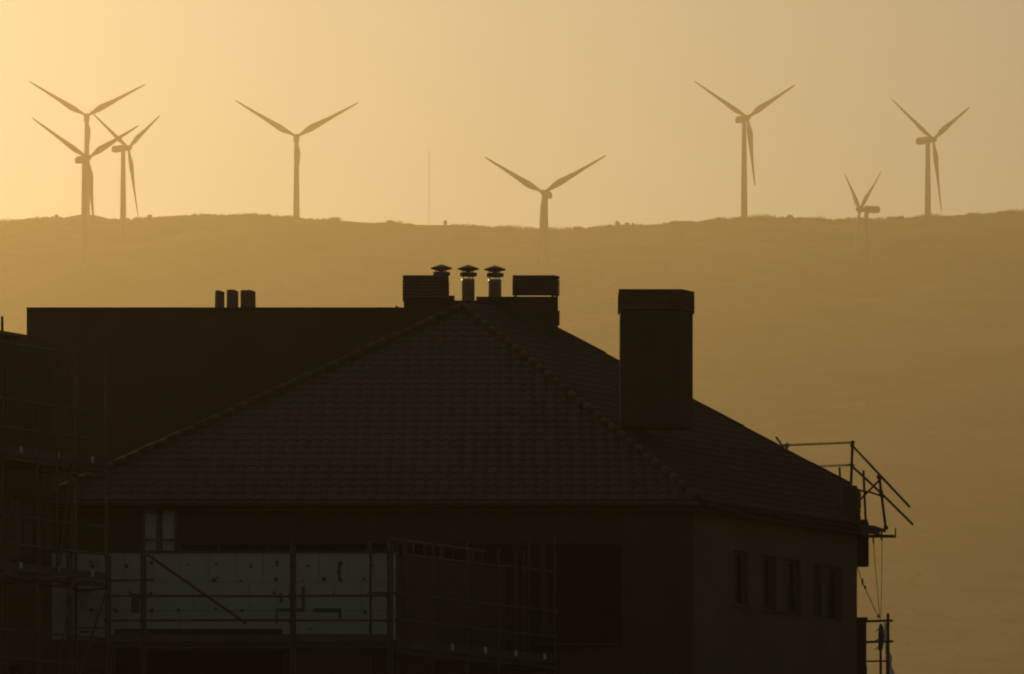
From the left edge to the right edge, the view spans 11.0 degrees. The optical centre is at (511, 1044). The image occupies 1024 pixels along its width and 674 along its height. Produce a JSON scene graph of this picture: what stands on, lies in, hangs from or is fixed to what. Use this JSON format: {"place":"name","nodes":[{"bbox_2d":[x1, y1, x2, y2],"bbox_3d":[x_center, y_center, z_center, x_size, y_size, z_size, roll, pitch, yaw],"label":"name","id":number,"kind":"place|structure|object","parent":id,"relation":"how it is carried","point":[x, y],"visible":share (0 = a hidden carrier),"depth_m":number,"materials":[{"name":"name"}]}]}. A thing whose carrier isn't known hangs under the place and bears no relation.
{"place":"outdoors","nodes":[
{"label":"outdoors","id":0,"kind":"place"},
{"bbox_2d":[0,335,52,673],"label":"neighbouring house","id":1,"kind":"structure","parent":0,"point":[22,482],"depth_m":96.46,"materials":[{"name":"paint"}]},
{"bbox_2d":[10,663,39,673],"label":"window","id":2,"kind":"structure","parent":1,"relation":"in","point":[15,668],"depth_m":96.55,"materials":[{"name":"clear glass"}]},
{"bbox_2d":[10,496,39,586],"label":"window","id":3,"kind":"structure","parent":1,"relation":"in","point":[22,531],"depth_m":96.59,"materials":[{"name":"black glass"}]},
{"bbox_2d":[0,212,1023,673],"bbox_3d":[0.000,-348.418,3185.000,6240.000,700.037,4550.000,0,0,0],"label":"hill","id":4,"kind":"structure","parent":0,"point":[942,494],"depth_m":4032.32,"materials":[{"name":"soil"}]},
{"bbox_2d":[32,118,138,264],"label":"wind turbine","id":5,"kind":"object","parent":4,"relation":"on","point":[87,172],"visible":1,"depth_m":4136.20,"materials":[{"name":"paint"}]},
{"bbox_2d":[29,81,144,214],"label":"wind turbine","id":6,"kind":"object","parent":4,"relation":"on","point":[98,108],"visible":0.84,"depth_m":4483.92,"materials":[{"name":"paint"}]},
{"bbox_2d":[90,110,159,243],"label":"wind turbine","id":7,"kind":"object","parent":4,"relation":"on","point":[123,148],"visible":0.9,"depth_m":4330.02,"materials":[{"name":"paint"}]},
{"bbox_2d":[235,100,358,216],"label":"wind turbine","id":8,"kind":"object","parent":4,"relation":"on","point":[307,129],"visible":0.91,"depth_m":4484.37,"materials":[{"name":"paint"}]},
{"bbox_2d":[329,217,341,220],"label":"shrub","id":9,"kind":"object","parent":4,"relation":"on","point":[335,218],"visible":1,"depth_m":4416.52,"materials":[{"name":"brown plant"}]},
{"bbox_2d":[0,207,1023,673],"bbox_3d":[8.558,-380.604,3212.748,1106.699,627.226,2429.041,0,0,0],"label":"scrub","id":10,"kind":"object","parent":4,"relation":"on","point":[550,229],"visible":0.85,"depth_m":4414.89,"materials":[{"name":"brown plant"}]},
{"bbox_2d":[485,155,605,296],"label":"wind turbine","id":11,"kind":"object","parent":4,"relation":"on","point":[546,194],"visible":0.92,"depth_m":4136.79,"materials":[{"name":"paint"}]},
{"bbox_2d":[694,81,795,217],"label":"wind turbine","id":12,"kind":"object","parent":4,"relation":"on","point":[743,118],"visible":0.94,"depth_m":4474.60,"materials":[{"name":"paint"}]},
{"bbox_2d":[844,172,880,297],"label":"wind turbine","id":13,"kind":"object","parent":4,"relation":"on","point":[866,210],"visible":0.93,"depth_m":4133.56,"materials":[{"name":"paint"}]},
{"bbox_2d":[891,98,969,216],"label":"wind turbine","id":14,"kind":"object","parent":4,"relation":"on","point":[928,139],"visible":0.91,"depth_m":4473.84,"materials":[{"name":"paint"}]},
{"bbox_2d":[0,0,1023,230],"label":"sky","id":15,"kind":"structure","parent":0,"point":[542,90],"materials":[{"name":"orange"}]},
{"label":"ground","id":16,"kind":"structure","parent":0,"visible":0},
{"bbox_2d":[0,316,109,673],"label":"scaffold","id":17,"kind":"object","parent":16,"relation":"on","point":[70,459],"visible":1,"depth_m":95.23,"materials":[{"name":"brown metal"}]},
{"bbox_2d":[67,539,404,673],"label":"scaffold","id":18,"kind":"object","parent":16,"relation":"on","point":[144,637],"visible":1,"depth_m":95.66,"materials":[{"name":"brown metal"}]},
{"bbox_2d":[26,264,559,486],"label":"apartment block","id":19,"kind":"structure","parent":16,"relation":"on","point":[171,370],"depth_m":111.00,"materials":[{"name":"concrete"}]},
{"bbox_2d":[50,289,868,673],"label":"apartment house","id":20,"kind":"structure","parent":16,"relation":"on","point":[664,507],"depth_m":101.55,"materials":[{"name":"brick"}]},
{"bbox_2d":[142,510,176,550],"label":"window","id":21,"kind":"structure","parent":20,"relation":"in","point":[159,527],"depth_m":100.47,"materials":[{"name":"grey glass"}]},
{"bbox_2d":[733,551,743,604],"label":"window","id":22,"kind":"structure","parent":20,"relation":"in","point":[738,557],"depth_m":101.77,"materials":[{"name":"black glass"}]},
{"bbox_2d":[762,555,771,609],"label":"window","id":23,"kind":"structure","parent":20,"relation":"in","point":[766,560],"depth_m":102.57,"materials":[{"name":"black glass"}]},
{"bbox_2d":[783,559,795,612],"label":"window","id":24,"kind":"structure","parent":20,"relation":"in","point":[789,566],"depth_m":103.25,"materials":[{"name":"black glass"}]},
{"bbox_2d":[814,564,816,616],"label":"window","id":25,"kind":"structure","parent":20,"relation":"in","point":[815,565],"depth_m":103.96,"materials":[{"name":"black glass"}]},
{"bbox_2d":[825,566,836,620],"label":"window","id":26,"kind":"structure","parent":20,"relation":"in","point":[830,572],"depth_m":104.44,"materials":[{"name":"black glass"}]},
{"bbox_2d":[775,436,913,543],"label":"edge protection","id":27,"kind":"object","parent":20,"relation":"attached to","point":[872,529],"visible":0.92,"depth_m":105.02,"materials":[{"name":"brown metal"}]},
{"bbox_2d":[873,544,879,618],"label":"rope","id":28,"kind":"object","parent":27,"relation":"hanging from","point":[876,582],"visible":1,"depth_m":104.80,"materials":[{"name":"black fabric"}]},
{"bbox_2d":[881,572,881,601],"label":"rope","id":29,"kind":"object","parent":27,"relation":"hanging from","point":[881,586],"visible":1,"depth_m":104.80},
{"bbox_2d":[857,567,879,617],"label":"rope","id":30,"kind":"object","parent":20,"relation":"attached to","point":[862,582],"visible":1,"depth_m":105.27,"materials":[{"name":"black fabric"}]},
{"bbox_2d":[368,538,556,673],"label":"scaffold","id":31,"kind":"object","parent":16,"relation":"on","point":[472,651],"visible":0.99,"depth_m":97.90,"materials":[{"name":"brown metal"}]},
{"bbox_2d":[866,613,892,673],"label":"scaffold","id":32,"kind":"object","parent":16,"relation":"on","point":[888,641],"visible":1,"depth_m":104.68,"materials":[{"name":"black metal"}]},
{"bbox_2d":[874,624,884,650],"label":"rope bundle","id":33,"kind":"object","parent":32,"relation":"attached to","point":[881,635],"visible":1,"depth_m":104.64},
{"bbox_2d":[884,623,894,673],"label":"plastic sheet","id":34,"kind":"object","parent":32,"relation":"attached to","point":[891,668],"visible":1,"depth_m":104.75,"materials":[{"name":"black plastic"}]}
]}

